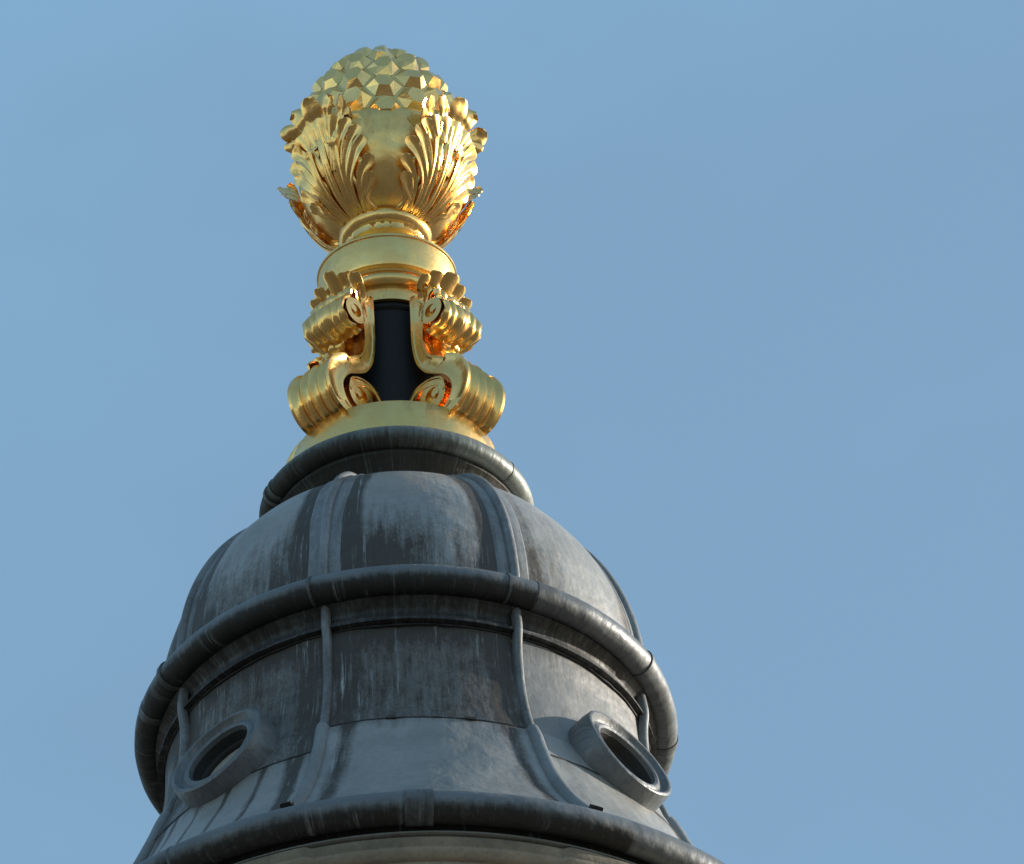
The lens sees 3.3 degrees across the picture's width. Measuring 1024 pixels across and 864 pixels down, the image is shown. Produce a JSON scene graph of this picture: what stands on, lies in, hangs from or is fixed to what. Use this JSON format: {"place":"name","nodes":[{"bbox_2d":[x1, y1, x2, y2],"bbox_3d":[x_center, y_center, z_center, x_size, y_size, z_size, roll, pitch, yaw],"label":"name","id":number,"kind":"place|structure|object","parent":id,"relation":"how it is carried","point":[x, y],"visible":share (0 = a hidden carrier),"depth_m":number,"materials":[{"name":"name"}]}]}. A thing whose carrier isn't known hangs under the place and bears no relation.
{"place":"outdoors","nodes":[
{"label":"outdoors","id":0,"kind":"place"},
{"bbox_2d":[133,425,724,863],"bbox_3d":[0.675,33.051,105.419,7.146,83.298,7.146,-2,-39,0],"label":"domed tower","id":1,"kind":"structure","parent":0,"point":[405,645],"depth_m":128.46,"materials":[{"name":"metal"}]},
{"bbox_2d":[172,708,278,807],"bbox_3d":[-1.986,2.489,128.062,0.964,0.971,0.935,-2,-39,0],"label":"round window","id":2,"kind":"structure","parent":1,"relation":"in","point":[237,745],"depth_m":127.93,"materials":[{"name":"grey metal"}]},
{"bbox_2d":[277,45,504,463],"bbox_3d":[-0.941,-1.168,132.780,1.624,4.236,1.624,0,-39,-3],"label":"gilded finial","id":3,"kind":"object","parent":1,"relation":"on","point":[383,146],"visible":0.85,"depth_m":132.44,"materials":[{"name":"gold metal"}]},
{"bbox_2d":[568,711,670,811],"bbox_3d":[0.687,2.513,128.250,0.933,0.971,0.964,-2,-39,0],"label":"round window","id":4,"kind":"structure","parent":1,"relation":"in","point":[604,744],"depth_m":128.06,"materials":[{"name":"grey metal"}]},
{"bbox_2d":[0,0,1023,863],"label":"sky","id":5,"kind":"structure","parent":0,"point":[743,280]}
]}

